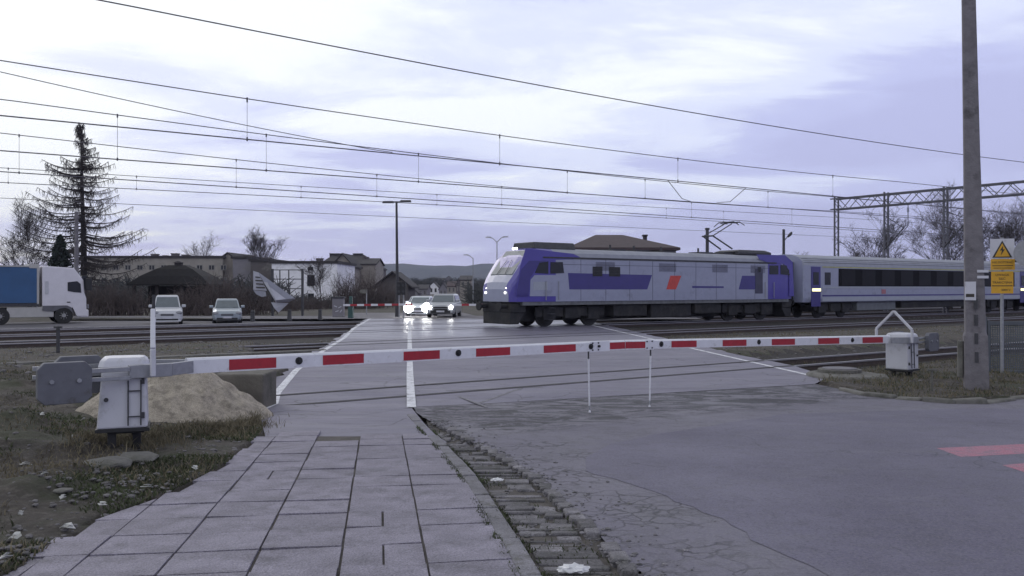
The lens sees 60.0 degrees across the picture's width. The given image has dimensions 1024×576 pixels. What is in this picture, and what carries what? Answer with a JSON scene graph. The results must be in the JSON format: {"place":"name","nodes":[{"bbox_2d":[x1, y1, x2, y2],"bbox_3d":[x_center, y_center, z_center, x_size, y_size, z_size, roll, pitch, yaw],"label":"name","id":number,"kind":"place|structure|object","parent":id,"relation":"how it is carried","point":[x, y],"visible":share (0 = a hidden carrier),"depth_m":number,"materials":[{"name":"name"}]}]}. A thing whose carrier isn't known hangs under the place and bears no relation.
{"place":"outdoors","nodes":[
{"label":"outdoors","id":0,"kind":"place"},
{"bbox_2d":[0,318,363,328],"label":"side road","id":1,"kind":"structure","parent":0,"point":[94,323],"depth_m":55.05,"materials":[{"name":"asphalt"}]},
{"bbox_2d":[0,264,91,324],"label":"semi truck","id":2,"kind":"object","parent":1,"relation":"on","point":[55,294],"visible":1,"depth_m":52.66,"materials":[{"name":"white metal"}]},
{"bbox_2d":[149,295,185,323],"bbox_3d":[-20.761,1.290,53.459,2.060,1.720,3.960,0,0,-21],"label":"parked car","id":3,"kind":"object","parent":1,"relation":"on","point":[168,308],"visible":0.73,"depth_m":52.25,"materials":[{"name":"white metal"}]},
{"bbox_2d":[209,298,244,322],"bbox_3d":[-17.806,1.410,55.465,2.080,1.480,4.260,0,0,-18],"label":"parked car","id":4,"kind":"object","parent":1,"relation":"on","point":[229,309],"visible":0.98,"depth_m":53.87,"materials":[{"name":"silver metal"}]},
{"bbox_2d":[0,71,392,152],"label":"overhead wire","id":5,"kind":"object","parent":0,"point":[189,113],"visible":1,"depth_m":23.30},
{"bbox_2d":[3,431,519,575],"bbox_3d":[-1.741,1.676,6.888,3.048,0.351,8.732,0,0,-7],"label":"pavement","id":6,"kind":"structure","parent":0,"point":[303,538],"depth_m":6.15,"materials":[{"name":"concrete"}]},
{"bbox_2d":[253,271,294,312],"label":"sculpture","id":7,"kind":"object","parent":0,"point":[278,294],"visible":1,"depth_m":65.53,"materials":[{"name":"metal"}]},
{"bbox_2d":[79,263,493,280],"bbox_3d":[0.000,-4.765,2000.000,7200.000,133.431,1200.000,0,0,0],"label":"hills","id":8,"kind":"structure","parent":0,"point":[409,271],"depth_m":2161.24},
{"bbox_2d":[73,313,699,318],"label":"road","id":9,"kind":"structure","parent":0,"point":[392,316],"depth_m":58.48,"materials":[{"name":"asphalt"}]},
{"bbox_2d":[343,296,412,317],"bbox_3d":[-8.671,1.241,57.584,4.476,1.418,0.460,0,0,0],"label":"crossing barrier","id":10,"kind":"object","parent":9,"relation":"on","point":[350,305],"visible":0.98,"depth_m":57.35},
{"bbox_2d":[382,200,410,316],"bbox_3d":[-7.832,-2.011,60.357,1.950,7.924,0.336,0,0,0],"label":"street lamp","id":11,"kind":"object","parent":9,"relation":"on","point":[397,265],"visible":0.84,"depth_m":60.27,"materials":[{"name":"metal"}]},
{"bbox_2d":[404,296,433,315],"bbox_3d":[-6.504,1.290,63.881,2.090,1.420,4.260,0,0,2],"label":"oncoming car","id":12,"kind":"object","parent":9,"relation":"on","point":[420,304],"visible":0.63,"depth_m":61.89,"materials":[{"name":"white metal"}]},
{"bbox_2d":[426,294,461,316],"bbox_3d":[-4.574,1.175,60.346,2.240,1.550,4.560,0,0,3],"label":"oncoming car","id":13,"kind":"object","parent":9,"relation":"on","point":[440,304],"visible":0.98,"depth_m":58.76,"materials":[{"name":"silver metal"}]},
{"bbox_2d":[5,198,940,241],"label":"overhead wire","id":14,"kind":"object","parent":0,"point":[405,217],"visible":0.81,"depth_m":53.00,"materials":[{"name":"metal"}]},
{"bbox_2d":[0,325,1014,379],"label":"grass","id":15,"kind":"structure","parent":0,"point":[5,362],"depth_m":30.03,"materials":[{"name":"plant"}]},
{"bbox_2d":[0,294,1023,575],"bbox_3d":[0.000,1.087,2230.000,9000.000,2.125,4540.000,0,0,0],"label":"ground","id":16,"kind":"structure","parent":0,"point":[20,492],"depth_m":14.88,"materials":[{"name":"soil"}]},
{"bbox_2d":[0,188,67,266],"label":"bare tree","id":17,"kind":"object","parent":16,"relation":"on","point":[13,250],"visible":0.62,"depth_m":74.96,"materials":[{"name":"brown plant"}]},
{"bbox_2d":[54,326,61,352],"bbox_3d":[-13.812,1.741,27.000,0.240,1.155,0.090,0,0,0],"label":"marker post","id":18,"kind":"object","parent":16,"relation":"on","point":[57,339],"visible":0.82,"depth_m":26.96,"materials":[{"name":"metal"}]},
{"bbox_2d":[46,234,73,267],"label":"spruce tree","id":19,"kind":"object","parent":16,"relation":"on","point":[60,260],"visible":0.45,"depth_m":69.69,"materials":[{"name":"green plant"}]},
{"bbox_2d":[73,211,78,318],"bbox_3d":[-30.428,-1.596,62.000,0.336,7.492,0.336,0,0,0],"label":"utility pole","id":20,"kind":"object","parent":16,"relation":"on","point":[76,245],"visible":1,"depth_m":61.90,"materials":[{"name":"concrete"}]},
{"bbox_2d":[0,124,157,306],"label":"larch tree","id":21,"kind":"object","parent":16,"relation":"on","point":[84,263],"visible":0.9,"depth_m":73.44,"materials":[{"name":"black plant"}]},
{"bbox_2d":[83,456,131,468],"bbox_3d":[-3.709,1.609,8.150,0.428,0.127,0.391,0,0,-40],"label":"stone","id":22,"kind":"object","parent":16,"relation":"on","point":[116,462],"visible":0.73,"depth_m":8.07,"materials":[{"name":"stone"}]},
{"bbox_2d":[84,278,142,315],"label":"bare bush","id":23,"kind":"object","parent":16,"relation":"on","point":[93,308],"visible":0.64,"depth_m":65.53,"materials":[{"name":"plant"}]},
{"bbox_2d":[95,285,164,315],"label":"bare bush","id":24,"kind":"object","parent":16,"relation":"on","point":[135,308],"visible":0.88,"depth_m":65.69,"materials":[{"name":"plant"}]},
{"bbox_2d":[0,364,262,573],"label":"grass","id":25,"kind":"structure","parent":16,"relation":"on","point":[150,466],"depth_m":7.91,"materials":[{"name":"plant"}]},
{"bbox_2d":[120,451,158,463],"bbox_3d":[-3.658,1.661,8.691,0.412,0.098,0.454,0,0,0],"label":"stone","id":26,"kind":"object","parent":16,"relation":"on","point":[139,456],"visible":0.73,"depth_m":8.61,"materials":[{"name":"stone"}]},
{"bbox_2d":[80,253,226,285],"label":"house","id":27,"kind":"structure","parent":16,"relation":"on","point":[210,264],"depth_m":140.00,"materials":[{"name":"grey concrete"}]},
{"bbox_2d":[1,321,308,328],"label":"kerb","id":28,"kind":"structure","parent":16,"relation":"on","point":[147,325],"depth_m":48.52,"materials":[{"name":"concrete"}]},
{"bbox_2d":[0,349,325,364],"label":"kerb","id":29,"kind":"structure","parent":16,"relation":"on","point":[240,353],"depth_m":26.02,"materials":[{"name":"concrete"}]},
{"bbox_2d":[46,408,289,457],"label":"grass","id":30,"kind":"structure","parent":16,"relation":"on","point":[120,438],"depth_m":10.00,"materials":[{"name":"plant"}]},
{"bbox_2d":[75,373,272,422],"bbox_3d":[-4.950,1.555,12.900,2.900,0.952,3.000,0,0,0],"label":"sand heap","id":31,"kind":"object","parent":16,"relation":"on","point":[183,397],"visible":0.48,"depth_m":12.19,"materials":[{"name":"sand"}]},
{"bbox_2d":[127,261,222,308],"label":"pavilion","id":32,"kind":"structure","parent":16,"relation":"on","point":[176,273],"depth_m":78.37,"materials":[{"name":"black wood"}]},
{"bbox_2d":[87,273,300,307],"bbox_3d":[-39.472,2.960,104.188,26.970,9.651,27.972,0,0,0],"label":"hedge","id":33,"kind":"object","parent":16,"relation":"on","point":[244,284],"visible":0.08,"depth_m":97.89,"materials":[{"name":"plant"}]},
{"bbox_2d":[167,283,223,315],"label":"bare bush","id":34,"kind":"object","parent":16,"relation":"on","point":[191,308],"visible":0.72,"depth_m":65.50,"materials":[{"name":"plant"}]},
{"bbox_2d":[180,231,221,255],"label":"bare tree","id":35,"kind":"object","parent":16,"relation":"on","point":[194,250],"visible":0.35,"depth_m":175.09,"materials":[{"name":"brown plant"}]},
{"bbox_2d":[169,270,259,315],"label":"bare bush","id":36,"kind":"object","parent":16,"relation":"on","point":[220,294],"visible":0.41,"depth_m":67.74,"materials":[{"name":"plant"}]},
{"bbox_2d":[222,252,249,279],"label":"house","id":37,"kind":"structure","parent":16,"relation":"on","point":[228,262],"depth_m":141.00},
{"bbox_2d":[216,370,275,406],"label":"concrete block","id":38,"kind":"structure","parent":16,"relation":"on","point":[259,386],"depth_m":14.11,"materials":[{"name":"concrete"}]},
{"bbox_2d":[231,255,267,285],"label":"house","id":39,"kind":"structure","parent":16,"relation":"on","point":[241,265],"depth_m":138.00,"materials":[{"name":"paint"}]},
{"bbox_2d":[214,279,286,314],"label":"bare bush","id":40,"kind":"object","parent":16,"relation":"on","point":[260,301],"visible":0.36,"depth_m":71.62,"materials":[{"name":"plant"}]},
{"bbox_2d":[240,224,289,258],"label":"bare tree","id":41,"kind":"object","parent":16,"relation":"on","point":[255,242],"visible":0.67,"depth_m":149.99,"materials":[{"name":"brown plant"}]},
{"bbox_2d":[248,257,285,285],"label":"house","id":42,"kind":"structure","parent":16,"relation":"on","point":[263,266],"depth_m":136.00,"materials":[{"name":"paint"}]},
{"bbox_2d":[271,269,303,315],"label":"billboard frame","id":43,"kind":"object","parent":16,"relation":"on","point":[288,288],"visible":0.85,"depth_m":65.97,"materials":[{"name":"metal"}]},
{"bbox_2d":[262,290,314,310],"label":"bare bush","id":44,"kind":"object","parent":16,"relation":"on","point":[288,306],"visible":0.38,"depth_m":83.62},
{"bbox_2d":[284,295,331,309],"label":"bare bush","id":45,"kind":"object","parent":16,"relation":"on","point":[316,305],"visible":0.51,"depth_m":89.72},
{"bbox_2d":[269,258,356,299],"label":"house","id":46,"kind":"structure","parent":16,"relation":"on","point":[339,267],"depth_m":125.00,"materials":[{"name":"paint"}]},
{"bbox_2d":[295,256,333,296],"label":"bare tree","id":47,"kind":"object","parent":16,"relation":"on","point":[313,282],"visible":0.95,"depth_m":111.37,"materials":[{"name":"brown plant"}]},
{"bbox_2d":[251,291,386,308],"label":"woods","id":48,"kind":"object","parent":16,"relation":"on","point":[296,295],"visible":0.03,"depth_m":98.13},
{"bbox_2d":[32,309,624,448],"bbox_3d":[-1.505,1.053,11.306,8.311,1.665,0.920,0,0,-39],"label":"crossing barrier","id":49,"kind":"object","parent":16,"relation":"on","point":[119,383],"visible":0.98,"depth_m":9.24,"materials":[{"name":"metal"}]},
{"bbox_2d":[331,296,345,316],"bbox_3d":[-11.796,1.265,60.357,0.860,1.370,0.720,0,0,0],"label":"cabinet","id":50,"kind":"object","parent":16,"relation":"on","point":[338,307],"visible":1,"depth_m":60.06,"materials":[{"name":"metal"}]},
{"bbox_2d":[315,273,373,308],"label":"bare bush","id":51,"kind":"object","parent":16,"relation":"on","point":[352,292],"visible":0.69,"depth_m":91.60,"materials":[{"name":"plant"}]},
{"bbox_2d":[335,253,362,299],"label":"house","id":52,"kind":"structure","parent":16,"relation":"on","point":[344,257],"depth_m":153.11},
{"bbox_2d":[262,408,446,442],"bbox_3d":[-2.322,1.855,12.000,2.348,0.136,3.992,0,0,-12],"label":"pavement patch","id":53,"kind":"object","parent":16,"relation":"on","point":[394,421],"visible":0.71,"depth_m":12.04,"materials":[{"name":"concrete"}]},
{"bbox_2d":[324,253,386,285],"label":"house","id":54,"kind":"structure","parent":16,"relation":"on","point":[358,257],"depth_m":176.82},
{"bbox_2d":[341,265,394,307],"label":"bare bush","id":55,"kind":"object","parent":16,"relation":"on","point":[372,294],"visible":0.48,"depth_m":94.69,"materials":[{"name":"plant"}]},
{"bbox_2d":[360,256,384,298],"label":"house","id":56,"kind":"structure","parent":16,"relation":"on","point":[366,263],"depth_m":160.04,"materials":[{"name":"paint"}]},
{"bbox_2d":[369,284,400,303],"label":"bare bush","id":57,"kind":"object","parent":16,"relation":"on","point":[390,300],"visible":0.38,"depth_m":104.64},
{"bbox_2d":[372,271,419,302],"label":"house","id":58,"kind":"structure","parent":16,"relation":"on","point":[411,285],"depth_m":125.00,"materials":[{"name":"wood"}]},
{"bbox_2d":[410,276,485,286],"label":"woods","id":59,"kind":"object","parent":16,"relation":"on","point":[430,281],"visible":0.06,"depth_m":324.70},
{"bbox_2d":[459,276,472,297],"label":"house","id":60,"kind":"structure","parent":16,"relation":"on","point":[462,279],"depth_m":200.00,"materials":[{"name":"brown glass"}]},
{"bbox_2d":[448,280,488,303],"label":"woods","id":61,"kind":"object","parent":16,"relation":"on","point":[478,295],"visible":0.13,"depth_m":120.86,"materials":[{"name":"plant"}]},
{"bbox_2d":[407,414,541,575],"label":"kerb","id":62,"kind":"structure","parent":16,"relation":"on","point":[520,556],"depth_m":6.48,"materials":[{"name":"concrete"}]},
{"bbox_2d":[0,326,1022,564],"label":"rubble","id":63,"kind":"object","parent":16,"relation":"on","point":[18,527],"visible":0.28,"depth_m":7.67,"materials":[{"name":"stone"}]},
{"bbox_2d":[0,311,1023,347],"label":"railway track","id":64,"kind":"structure","parent":16,"relation":"on","point":[78,342],"depth_m":38.03,"materials":[{"name":"metal"}]},
{"bbox_2d":[476,221,793,326],"bbox_3d":[7.942,-1.022,49.976,22.264,5.944,3.102,0,0,-35],"label":"locomotive","id":65,"kind":"object","parent":64,"relation":"on","point":[544,284],"visible":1,"depth_m":47.21,"materials":[{"name":"blue paint"}]},
{"bbox_2d":[535,261,547,273],"bbox_3d":[1.453,-1.012,43.597,0.839,0.607,0.006,0,0,-35],"label":"cab window","id":66,"kind":"structure","parent":65,"relation":"in","point":[542,267],"depth_m":43.62,"materials":[{"name":"black glass"}]},
{"bbox_2d":[550,262,563,273],"bbox_3d":[2.253,-1.003,44.159,0.861,0.587,0.006,0,0,-35],"label":"cab window","id":67,"kind":"structure","parent":65,"relation":"in","point":[555,267],"depth_m":44.13,"materials":[{"name":"black glass"}]},
{"bbox_2d":[755,267,762,292],"bbox_3d":[14.734,-0.462,52.924,0.680,1.577,0.018,0,0,-35],"label":"door","id":68,"kind":"structure","parent":65,"relation":"in","point":[758,272],"depth_m":52.93,"materials":[{"name":"grey metal"}]},
{"bbox_2d":[782,254,1023,317],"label":"passenger coach","id":69,"kind":"object","parent":64,"relation":"on","point":[839,286],"visible":0.68,"depth_m":60.30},
{"bbox_2d":[811,267,820,306],"bbox_3d":[19.203,-0.090,56.078,0.950,2.520,0.040,0,0,-35],"label":"door","id":70,"kind":"structure","parent":69,"relation":"in","point":[815,271],"depth_m":56.04,"materials":[{"name":"blue metal"}]},
{"bbox_2d":[842,270,854,284],"bbox_3d":[22.005,-0.680,58.032,1.500,1.020,0.006,0,0,-35],"label":"window","id":71,"kind":"structure","parent":69,"relation":"in","point":[848,276],"depth_m":58.03,"materials":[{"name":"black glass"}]},
{"bbox_2d":[862,270,874,284],"bbox_3d":[23.862,-0.680,59.337,1.500,1.020,0.006,0,0,-35],"label":"window","id":72,"kind":"structure","parent":69,"relation":"in","point":[868,276],"depth_m":59.31,"materials":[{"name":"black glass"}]},
{"bbox_2d":[882,270,894,285],"bbox_3d":[25.719,-0.680,60.642,1.500,1.020,0.006,0,0,-35],"label":"window","id":73,"kind":"structure","parent":69,"relation":"in","point":[888,277],"depth_m":60.64,"materials":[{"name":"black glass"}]},
{"bbox_2d":[901,271,912,285],"bbox_3d":[27.577,-0.680,61.948,1.500,1.020,0.006,0,0,-35],"label":"window","id":74,"kind":"structure","parent":69,"relation":"in","point":[906,276],"depth_m":61.93,"materials":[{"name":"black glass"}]},
{"bbox_2d":[919,271,930,285],"bbox_3d":[29.434,-0.680,63.253,1.500,1.020,0.006,0,0,-35],"label":"window","id":75,"kind":"structure","parent":69,"relation":"in","point":[924,276],"depth_m":63.25,"materials":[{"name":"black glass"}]},
{"bbox_2d":[937,272,947,285],"bbox_3d":[31.291,-0.680,64.558,1.500,1.020,0.006,0,0,-35],"label":"window","id":76,"kind":"structure","parent":69,"relation":"in","point":[942,277],"depth_m":64.58,"materials":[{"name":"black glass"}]},
{"bbox_2d":[953,272,963,285],"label":"window","id":77,"kind":"structure","parent":69,"relation":"in","point":[958,277],"depth_m":65.84,"materials":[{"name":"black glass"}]},
{"bbox_2d":[1020,271,1023,302],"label":"door","id":78,"kind":"structure","parent":69,"relation":"in","point":[1021,272],"depth_m":71.39,"materials":[{"name":"blue metal"}]},
{"bbox_2d":[0,308,1023,339],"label":"railway track","id":79,"kind":"structure","parent":16,"relation":"on","point":[147,333],"depth_m":42.51,"materials":[{"name":"metal"}]},
{"bbox_2d":[0,306,1023,333],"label":"railway track","id":80,"kind":"structure","parent":16,"relation":"on","point":[120,328],"depth_m":46.08,"materials":[{"name":"metal"}]},
{"bbox_2d":[268,319,822,414],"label":"crossing deck","id":81,"kind":"structure","parent":16,"relation":"on","point":[330,378],"depth_m":20.44,"materials":[{"name":"concrete"}]},
{"bbox_2d":[267,319,369,407],"bbox_3d":[-6.628,1.926,35.130,0.517,0.032,42.607,0,0,-7],"label":"road marking","id":82,"kind":"object","parent":81,"relation":"on","point":[285,382],"visible":0.56,"depth_m":19.47,"materials":[{"name":"paint"}]},
{"bbox_2d":[407,321,415,406],"bbox_3d":[-3.868,1.931,33.549,0.167,0.022,38.760,0,0,-7],"label":"road marking","id":83,"kind":"object","parent":81,"relation":"on","point":[411,401],"visible":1,"depth_m":18.58,"materials":[{"name":"paint"}]},
{"bbox_2d":[579,322,805,374],"bbox_3d":[5.011,1.942,37.324,0.158,0.001,35.499,0,0,-5],"label":"road marking","id":84,"kind":"object","parent":81,"relation":"on","point":[718,354],"visible":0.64,"depth_m":24.80,"materials":[{"name":"paint"}]},
{"bbox_2d":[574,235,679,251],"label":"house","id":85,"kind":"structure","parent":16,"relation":"on","point":[596,242],"depth_m":89.17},
{"bbox_2d":[238,316,1023,351],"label":"railway track","id":86,"kind":"structure","parent":16,"relation":"on","point":[282,347],"depth_m":42.31,"materials":[{"name":"metal"}]},
{"bbox_2d":[276,342,1023,404],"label":"railway track","id":87,"kind":"structure","parent":16,"relation":"on","point":[924,355],"depth_m":23.54,"materials":[{"name":"metal"}]},
{"bbox_2d":[624,310,938,406],"bbox_3d":[5.457,1.278,16.903,9.530,1.585,0.920,0,0,-39],"label":"crossing barrier","id":88,"kind":"object","parent":16,"relation":"on","point":[901,351],"visible":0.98,"depth_m":17.84,"materials":[{"name":"metal"}]},
{"bbox_2d":[782,229,791,253],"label":"platform lamp","id":89,"kind":"object","parent":16,"relation":"on","point":[784,239],"visible":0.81,"depth_m":74.90,"materials":[{"name":"metal"}]},
{"bbox_2d":[806,366,888,382],"bbox_3d":[7.309,1.910,19.361,1.491,0.280,2.098,0,0,-20],"label":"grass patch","id":90,"kind":"object","parent":16,"relation":"on","point":[820,372],"visible":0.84,"depth_m":19.27,"materials":[{"name":"plant"}]},
{"bbox_2d":[831,206,914,258],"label":"bare tree","id":91,"kind":"object","parent":16,"relation":"on","point":[880,245],"visible":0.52,"depth_m":94.61,"materials":[{"name":"brown plant"}]},
{"bbox_2d":[761,353,1023,397],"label":"grass","id":92,"kind":"structure","parent":16,"relation":"on","point":[936,377],"depth_m":17.94,"materials":[{"name":"plant"}]},
{"bbox_2d":[830,180,1023,312],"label":"catenary portal","id":93,"kind":"object","parent":16,"relation":"on","point":[947,200],"visible":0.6,"depth_m":74.15,"materials":[{"name":"metal"}]},
{"bbox_2d":[0,167,993,237],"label":"overhead line","id":94,"kind":"object","parent":93,"relation":"hanging from","point":[410,203],"visible":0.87,"depth_m":46.44,"materials":[{"name":"metal"}]},
{"bbox_2d":[0,60,1023,214],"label":"overhead line","id":95,"kind":"object","parent":93,"relation":"hanging from","point":[247,139],"visible":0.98,"depth_m":22.62,"materials":[{"name":"metal"}]},
{"bbox_2d":[0,99,1023,226],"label":"overhead line","id":96,"kind":"object","parent":93,"relation":"hanging from","point":[266,170],"visible":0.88,"depth_m":31.78,"materials":[{"name":"metal"}]},
{"bbox_2d":[0,133,1023,239],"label":"overhead line","id":97,"kind":"object","parent":93,"relation":"hanging from","point":[19,172],"visible":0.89,"depth_m":40.12,"materials":[{"name":"metal"}]},
{"bbox_2d":[898,178,1005,309],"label":"bare tree","id":98,"kind":"object","parent":16,"relation":"on","point":[940,225],"visible":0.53,"depth_m":80.92,"materials":[{"name":"brown plant"}]},
{"bbox_2d":[957,0,989,389],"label":"concrete pole","id":99,"kind":"object","parent":16,"relation":"on","point":[972,360],"visible":0.96,"depth_m":16.70,"materials":[{"name":"concrete"}]},
{"bbox_2d":[950,189,1023,310],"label":"bare tree","id":100,"kind":"object","parent":16,"relation":"on","point":[1015,235],"visible":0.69,"depth_m":79.09,"materials":[{"name":"brown plant"}]},
{"bbox_2d":[990,237,1014,372],"bbox_3d":[10.840,0.417,19.619,0.480,3.066,0.102,0,0,25],"label":"warning sign","id":101,"kind":"object","parent":16,"relation":"on","point":[1001,254],"visible":0.99,"depth_m":19.60,"materials":[{"name":"metal"}]},
{"bbox_2d":[986,317,1023,372],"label":"fence","id":102,"kind":"object","parent":16,"relation":"on","point":[989,323],"visible":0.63,"depth_m":19.97,"materials":[{"name":"metal"}]},
{"bbox_2d":[1013,240,1023,265],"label":"round sign","id":103,"kind":"object","parent":16,"relation":"on","point":[1018,253],"visible":1,"depth_m":19.09,"materials":[{"name":"metal"}]},
{"bbox_2d":[0,0,1023,269],"label":"sky","id":104,"kind":"structure","parent":0,"point":[882,71],"materials":[{"name":"white"}]},
{"bbox_2d":[98,0,1023,162],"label":"overhead wire","id":105,"kind":"object","parent":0,"point":[494,76],"visible":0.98,"depth_m":21.28,"materials":[{"name":"metal"}]},
{"bbox_2d":[414,384,1023,575],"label":"road","id":106,"kind":"structure","parent":0,"point":[564,433],"depth_m":10.57,"materials":[{"name":"asphalt"}]},
{"bbox_2d":[426,419,640,575],"bbox_3d":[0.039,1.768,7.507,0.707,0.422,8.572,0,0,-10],"label":"gutter","id":107,"kind":"object","parent":106,"relation":"on","point":[517,507],"visible":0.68,"depth_m":6.57,"materials":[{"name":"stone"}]},
{"bbox_2d":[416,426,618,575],"bbox_3d":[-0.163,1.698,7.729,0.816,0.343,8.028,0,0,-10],"label":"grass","id":108,"kind":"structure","parent":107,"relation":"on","point":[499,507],"depth_m":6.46,"materials":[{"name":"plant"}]},
{"bbox_2d":[557,562,589,573],"bbox_3d":[0.354,1.602,5.095,0.194,0.044,0.126,0,0,0],"label":"plastic bag","id":109,"kind":"object","parent":107,"relation":"on","point":[574,567],"visible":1,"depth_m":5.08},
{"bbox_2d":[426,419,759,575],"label":"rubble","id":110,"kind":"object","parent":107,"relation":"on","point":[633,554],"visible":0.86,"depth_m":6.84,"materials":[{"name":"stone"}]},
{"bbox_2d":[586,408,1023,575],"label":"road patch","id":111,"kind":"object","parent":106,"relation":"on","point":[884,493],"visible":1,"depth_m":7.76,"materials":[{"name":"asphalt"}]},
{"bbox_2d":[938,444,1023,456],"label":"road marking","id":112,"kind":"object","parent":111,"relation":"on","point":[988,450],"visible":1,"depth_m":9.67,"materials":[{"name":"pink paint"}]},
{"bbox_2d":[839,387,1023,403],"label":"kerb","id":113,"kind":"structure","parent":106,"relation":"on","point":[977,400],"depth_m":15.24,"materials":[{"name":"concrete"}]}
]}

